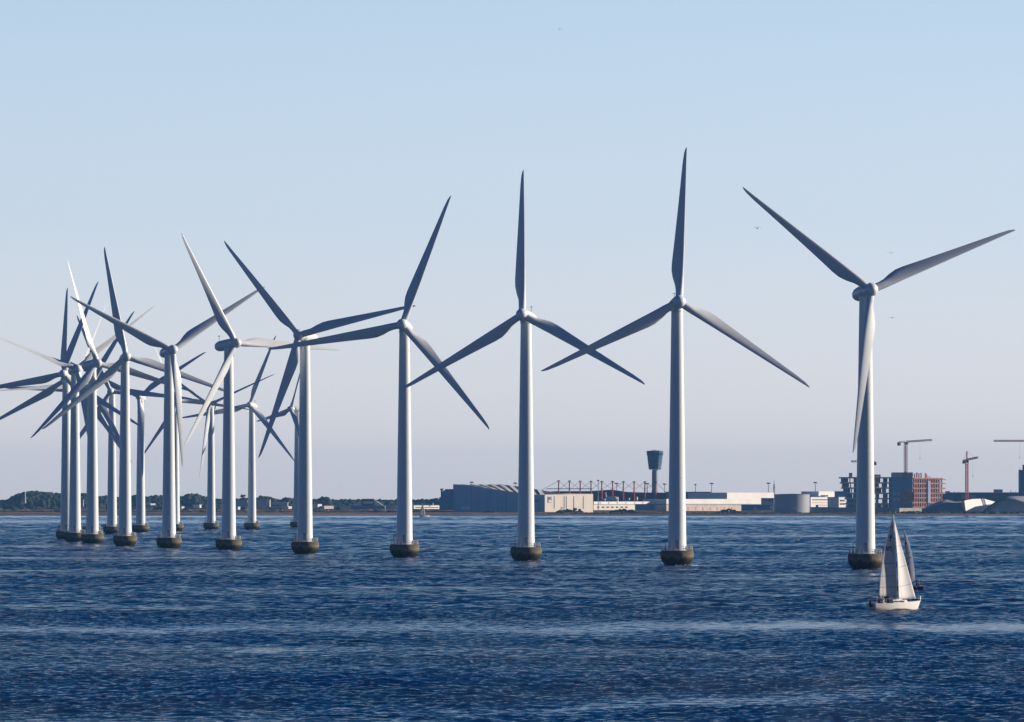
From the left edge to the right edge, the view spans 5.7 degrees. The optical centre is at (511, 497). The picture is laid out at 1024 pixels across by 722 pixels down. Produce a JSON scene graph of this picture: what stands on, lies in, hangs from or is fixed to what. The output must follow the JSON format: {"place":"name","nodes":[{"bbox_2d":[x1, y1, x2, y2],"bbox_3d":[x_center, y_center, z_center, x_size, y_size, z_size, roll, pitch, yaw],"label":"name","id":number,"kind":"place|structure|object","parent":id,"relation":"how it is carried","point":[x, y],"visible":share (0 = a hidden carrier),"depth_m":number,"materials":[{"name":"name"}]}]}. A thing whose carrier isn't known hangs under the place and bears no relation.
{"place":"outdoors","nodes":[
{"label":"outdoors","id":0,"kind":"place"},
{"bbox_2d":[0,515,1023,721],"bbox_3d":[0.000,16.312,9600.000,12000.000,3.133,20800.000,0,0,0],"label":"sea","id":1,"kind":"structure","parent":0,"point":[594,618],"depth_m":1325.94,"materials":[{"name":"blue liquid"}]},
{"bbox_2d":[0,281,119,538],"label":"wind turbine","id":2,"kind":"object","parent":1,"relation":"in","point":[64,375],"visible":0.69,"depth_m":3937.41,"materials":[{"name":"metal"}]},
{"bbox_2d":[0,304,119,531],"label":"wind turbine","id":3,"kind":"object","parent":1,"relation":"in","point":[46,386],"visible":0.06,"depth_m":4270.03,"materials":[{"name":"metal"}]},
{"bbox_2d":[6,312,133,531],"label":"wind turbine","id":4,"kind":"object","parent":1,"relation":"in","point":[103,409],"visible":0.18,"depth_m":4406.48,"materials":[{"name":"metal"}]},
{"bbox_2d":[0,288,141,530],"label":"wind turbine","id":5,"kind":"object","parent":1,"relation":"in","point":[47,392],"visible":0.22,"depth_m":4160.77,"materials":[{"name":"metal"}]},
{"bbox_2d":[0,306,153,541],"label":"wind turbine","id":6,"kind":"object","parent":1,"relation":"in","point":[74,533],"visible":0.8,"depth_m":3780.98,"materials":[{"name":"metal"}]},
{"bbox_2d":[31,262,191,543],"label":"wind turbine","id":7,"kind":"object","parent":1,"relation":"in","point":[94,534],"visible":0.94,"depth_m":3624.83,"materials":[{"name":"metal"}]},
{"bbox_2d":[42,247,223,545],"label":"wind turbine","id":8,"kind":"object","parent":1,"relation":"in","point":[125,535],"visible":0.95,"depth_m":3459.85,"materials":[{"name":"metal"}]},
{"bbox_2d":[77,316,193,533],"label":"wind turbine","id":9,"kind":"object","parent":1,"relation":"in","point":[111,526],"visible":0.76,"depth_m":4597.19,"materials":[{"name":"metal"}]},
{"bbox_2d":[70,352,205,531],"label":"wind turbine","id":10,"kind":"object","parent":1,"relation":"in","point":[140,526],"visible":0.87,"depth_m":4818.19,"materials":[{"name":"metal"}]},
{"bbox_2d":[70,290,257,547],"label":"wind turbine","id":11,"kind":"object","parent":1,"relation":"in","point":[172,387],"visible":1,"depth_m":3299.87,"materials":[{"name":"metal"}]},
{"bbox_2d":[144,330,249,530],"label":"wind turbine","id":12,"kind":"object","parent":1,"relation":"in","point":[179,526],"visible":0.36,"depth_m":5008.88,"materials":[{"name":"metal"}]},
{"bbox_2d":[181,374,273,528],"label":"wind turbine","id":13,"kind":"object","parent":1,"relation":"in","point":[211,522],"visible":0.81,"depth_m":5238.56,"materials":[{"name":"metal"}]},
{"bbox_2d":[182,336,293,529],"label":"wind turbine","id":14,"kind":"object","parent":1,"relation":"in","point":[252,523],"visible":0.92,"depth_m":5248.09,"materials":[{"name":"metal"}]},
{"bbox_2d":[182,234,340,550],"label":"wind turbine","id":15,"kind":"object","parent":1,"relation":"in","point":[229,539],"visible":0.98,"depth_m":3153.96,"materials":[{"name":"metal"}]},
{"bbox_2d":[257,373,299,526],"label":"wind turbine","id":16,"kind":"object","parent":1,"relation":"in","point":[292,409],"visible":0.52,"depth_m":5490.51,"materials":[{"name":"metal"}]},
{"bbox_2d":[224,241,414,553],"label":"wind turbine","id":17,"kind":"object","parent":1,"relation":"in","point":[306,542],"visible":0.93,"depth_m":2996.60,"materials":[{"name":"metal"}]},
{"bbox_2d":[267,196,488,556],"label":"wind turbine","id":18,"kind":"object","parent":1,"relation":"in","point":[405,545],"visible":0.98,"depth_m":2818.67,"materials":[{"name":"metal"}]},
{"bbox_2d":[419,503,429,516],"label":"sailboat","id":19,"kind":"object","parent":1,"relation":"on","point":[422,513],"visible":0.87,"depth_m":8864.89,"materials":[{"name":"fabric"}]},
{"bbox_2d":[399,170,644,560],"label":"wind turbine","id":20,"kind":"object","parent":1,"relation":"in","point":[527,548],"visible":0.95,"depth_m":2667.35,"materials":[{"name":"metal"}]},
{"bbox_2d":[541,147,809,564],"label":"wind turbine","id":21,"kind":"object","parent":1,"relation":"in","point":[677,552],"visible":0.98,"depth_m":2492.27,"materials":[{"name":"metal"}]},
{"bbox_2d":[746,508,760,512],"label":"passenger boat","id":22,"kind":"object","parent":1,"relation":"on","point":[754,510],"visible":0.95,"depth_m":9618.60,"materials":[{"name":"metal"}]},
{"bbox_2d":[743,187,1014,568],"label":"wind turbine","id":23,"kind":"object","parent":1,"relation":"in","point":[864,555],"visible":0.97,"depth_m":2348.61,"materials":[{"name":"metal"}]},
{"bbox_2d":[866,513,920,609],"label":"sailing yacht","id":24,"kind":"object","parent":1,"relation":"on","point":[888,586],"visible":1,"depth_m":1500.36,"materials":[{"name":"white fabric"}]},
{"bbox_2d":[897,532,925,589],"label":"sailing dinghy","id":25,"kind":"object","parent":1,"relation":"on","point":[909,557],"visible":0.63,"depth_m":1805.64,"materials":[{"name":"fabric"}]},
{"bbox_2d":[0,504,1023,515],"bbox_3d":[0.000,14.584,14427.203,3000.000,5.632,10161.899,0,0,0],"label":"land","id":26,"kind":"structure","parent":0,"point":[689,513],"depth_m":9450.11,"materials":[{"name":"brown soil"}]},
{"bbox_2d":[0,490,431,509],"bbox_3d":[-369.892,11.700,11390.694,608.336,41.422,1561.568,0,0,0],"label":"woodland","id":27,"kind":"object","parent":26,"relation":"on","point":[36,499],"visible":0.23,"depth_m":11703.85,"materials":[{"name":"green plant"}]},
{"bbox_2d":[0,509,451,510],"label":"dry grass","id":28,"kind":"structure","parent":26,"relation":"on","point":[221,510],"depth_m":10372.86,"materials":[{"name":"brown plant"}]},
{"bbox_2d":[0,510,452,511],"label":"hedgerow","id":29,"kind":"object","parent":26,"relation":"on","point":[236,511],"visible":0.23,"depth_m":9873.85,"materials":[{"name":"green plant"}]},
{"bbox_2d":[235,500,247,506],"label":"industrial hall","id":30,"kind":"structure","parent":26,"relation":"on","point":[240,503],"depth_m":11000.00,"materials":[{"name":"metal"}]},
{"bbox_2d":[239,494,246,499],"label":"broadleaf tree","id":31,"kind":"object","parent":26,"relation":"on","point":[242,497],"visible":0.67,"depth_m":11597.82,"materials":[{"name":"green plant"}]},
{"bbox_2d":[1,513,487,513],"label":"reed belt","id":32,"kind":"object","parent":26,"relation":"on","point":[395,513],"visible":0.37,"depth_m":9582.95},
{"bbox_2d":[257,499,270,507],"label":"industrial hall","id":33,"kind":"structure","parent":26,"relation":"on","point":[261,503],"depth_m":11000.00,"materials":[{"name":"metal"}]},
{"bbox_2d":[271,502,287,508],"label":"warehouse","id":34,"kind":"structure","parent":26,"relation":"on","point":[276,505],"depth_m":10900.00,"materials":[{"name":"grey metal"}]},
{"bbox_2d":[312,504,321,508],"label":"cottage","id":35,"kind":"structure","parent":26,"relation":"on","point":[316,506],"depth_m":10502.07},
{"bbox_2d":[318,496,330,505],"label":"broadleaf tree","id":36,"kind":"object","parent":26,"relation":"on","point":[323,501],"visible":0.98,"depth_m":11596.31,"materials":[{"name":"green plant"}]},
{"bbox_2d":[321,506,333,508],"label":"cottage","id":37,"kind":"structure","parent":26,"relation":"on","point":[327,507],"depth_m":10503.95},
{"bbox_2d":[340,506,350,508],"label":"long shed","id":38,"kind":"structure","parent":26,"relation":"on","point":[345,507],"depth_m":10600.00,"materials":[{"name":"blue metal"}]},
{"bbox_2d":[351,499,384,509],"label":"exhibition hall","id":39,"kind":"structure","parent":26,"relation":"on","point":[372,504],"depth_m":10399.00,"materials":[{"name":"metal"}]},
{"bbox_2d":[391,504,438,508],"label":"terminal building","id":40,"kind":"structure","parent":26,"relation":"on","point":[432,506],"depth_m":10516.37,"materials":[{"name":"white concrete"}]},
{"bbox_2d":[431,498,438,504],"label":"broadleaf tree","id":41,"kind":"object","parent":26,"relation":"on","point":[434,501],"visible":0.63,"depth_m":10995.68,"materials":[{"name":"green plant"}]},
{"bbox_2d":[439,489,452,509],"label":"hangar annex","id":42,"kind":"object","parent":26,"relation":"on","point":[446,500],"visible":1,"depth_m":9845.00,"materials":[{"name":"metal"}]},
{"bbox_2d":[484,509,496,512],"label":"bush","id":43,"kind":"object","parent":26,"relation":"on","point":[489,511],"visible":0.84,"depth_m":9698.02,"materials":[{"name":"green plant"}]},
{"bbox_2d":[453,484,592,512],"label":"aircraft hangar","id":44,"kind":"structure","parent":26,"relation":"on","point":[484,497],"depth_m":9826.75,"materials":[{"name":"blue metal"}]},
{"bbox_2d":[570,508,582,511],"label":"bush","id":45,"kind":"object","parent":26,"relation":"on","point":[575,509],"visible":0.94,"depth_m":9699.34,"materials":[{"name":"green plant"}]},
{"bbox_2d":[542,480,665,501],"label":"stayed hangar","id":46,"kind":"structure","parent":26,"relation":"on","point":[622,496],"depth_m":10302.00,"materials":[{"name":"red paint"}]},
{"bbox_2d":[593,504,634,509],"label":"service building","id":47,"kind":"structure","parent":26,"relation":"on","point":[614,506],"depth_m":9892.44,"materials":[{"name":"white concrete"}]},
{"bbox_2d":[608,509,640,512],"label":"bush","id":48,"kind":"object","parent":26,"relation":"on","point":[626,510],"visible":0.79,"depth_m":9688.12,"materials":[{"name":"green plant"}]},
{"bbox_2d":[635,504,654,509],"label":"storage hall","id":49,"kind":"structure","parent":26,"relation":"on","point":[644,506],"depth_m":9860.00,"materials":[{"name":"blue metal"}]},
{"bbox_2d":[646,450,662,510],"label":"control tower","id":50,"kind":"structure","parent":26,"relation":"on","point":[654,457],"depth_m":10495.38,"materials":[{"name":"grey glass"}]},
{"bbox_2d":[666,492,710,498],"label":"dark hall","id":51,"kind":"structure","parent":26,"relation":"on","point":[667,495],"depth_m":10250.00,"materials":[{"name":"metal"}]},
{"bbox_2d":[654,504,741,510],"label":"quay building","id":52,"kind":"structure","parent":26,"relation":"on","point":[699,507],"depth_m":9844.14,"materials":[{"name":"concrete"}]},
{"bbox_2d":[643,499,753,503],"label":"white hall","id":53,"kind":"structure","parent":26,"relation":"on","point":[710,501],"depth_m":10100.09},
{"bbox_2d":[552,512,899,513],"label":"shore boulders","id":54,"kind":"object","parent":26,"relation":"on","point":[713,513],"visible":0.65,"depth_m":9551.75,"materials":[{"name":"grey stone"}]},
{"bbox_2d":[718,508,742,512],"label":"bush","id":55,"kind":"object","parent":26,"relation":"on","point":[728,509],"visible":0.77,"depth_m":9688.49,"materials":[{"name":"green plant"}]},
{"bbox_2d":[688,493,773,503],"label":"white hall","id":56,"kind":"structure","parent":26,"relation":"on","point":[756,497],"depth_m":10221.84,"materials":[{"name":"white metal"}]},
{"bbox_2d":[741,505,760,510],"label":"boat shed","id":57,"kind":"object","parent":26,"relation":"on","point":[747,507],"visible":0.96,"depth_m":9830.00,"materials":[{"name":"blue metal"}]},
{"bbox_2d":[761,504,772,509],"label":"boat shed","id":58,"kind":"object","parent":26,"relation":"on","point":[766,506],"visible":1,"depth_m":9815.00,"materials":[{"name":"blue metal"}]},
{"bbox_2d":[761,498,773,504],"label":"office block","id":59,"kind":"structure","parent":26,"relation":"on","point":[767,500],"depth_m":9900.00,"materials":[{"name":"blue glass"}]},
{"bbox_2d":[774,494,809,512],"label":"round tank","id":60,"kind":"object","parent":26,"relation":"on","point":[787,503],"visible":0.89,"depth_m":9735.34,"materials":[{"name":"metal"}]},
{"bbox_2d":[801,491,834,506],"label":"terraced office","id":61,"kind":"structure","parent":26,"relation":"on","point":[819,498],"depth_m":10070.10,"materials":[{"name":"white concrete"}]},
{"bbox_2d":[839,472,945,507],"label":"building site","id":62,"kind":"object","parent":26,"relation":"on","point":[907,490],"visible":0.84,"depth_m":9951.85,"materials":[{"name":"concrete"}]},
{"bbox_2d":[897,439,931,471],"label":"tower crane","id":63,"kind":"object","parent":62,"relation":"on","point":[905,446],"visible":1,"depth_m":9969.26,"materials":[{"name":"red paint"}]},
{"bbox_2d":[891,508,921,512],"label":"quay wall","id":64,"kind":"structure","parent":26,"relation":"on","point":[895,510],"depth_m":9726.11,"materials":[{"name":"concrete"}]},
{"bbox_2d":[900,511,1023,513],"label":"shore scrub","id":65,"kind":"object","parent":26,"relation":"on","point":[971,512],"visible":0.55,"depth_m":9579.54,"materials":[{"name":"green plant"}]},
{"bbox_2d":[922,496,1023,511],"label":"sculptural building","id":66,"kind":"structure","parent":26,"relation":"on","point":[1013,503],"depth_m":9775.28,"materials":[{"name":"metal"}]},
{"bbox_2d":[940,489,1017,501],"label":"teal hall","id":67,"kind":"structure","parent":26,"relation":"on","point":[994,496],"depth_m":10100.00,"materials":[{"name":"metal"}]},
{"bbox_2d":[994,440,1023,457],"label":"tower crane","id":68,"kind":"object","parent":26,"relation":"on","point":[1008,441],"visible":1,"depth_m":9800.73,"materials":[{"name":"red paint"}]},
{"bbox_2d":[1018,465,1023,501],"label":"building","id":69,"kind":"structure","parent":26,"relation":"on","point":[1020,482],"depth_m":10050.00,"materials":[{"name":"metal"}]},
{"bbox_2d":[0,0,1023,504],"label":"sky","id":70,"kind":"structure","parent":0,"point":[327,143],"materials":[{"name":"blue"}]},
{"bbox_2d":[605,492,616,500],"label":"parked airliner","id":71,"kind":"object","parent":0,"point":[608,498],"visible":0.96,"depth_m":10147.19,"materials":[{"name":"metal"}]},
{"bbox_2d":[593,501,653,503],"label":"boundary wall","id":72,"kind":"structure","parent":0,"point":[625,502],"depth_m":10025.38,"materials":[{"name":"white concrete"}]},
{"bbox_2d":[826,497,845,506],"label":"pavilion","id":73,"kind":"structure","parent":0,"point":[836,501],"depth_m":10004.25,"materials":[{"name":"white concrete"}]},
{"bbox_2d":[835,491,844,496],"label":"link block","id":74,"kind":"structure","parent":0,"point":[839,494],"depth_m":10150.00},
{"bbox_2d":[811,505,898,511],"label":"embankment wall","id":75,"kind":"structure","parent":0,"point":[843,509],"depth_m":9750.00,"materials":[{"name":"grey concrete"}]},
{"bbox_2d":[962,451,977,499],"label":"tower crane","id":76,"kind":"object","parent":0,"point":[964,461],"visible":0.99,"depth_m":9879.59,"materials":[{"name":"red paint"}]}
]}

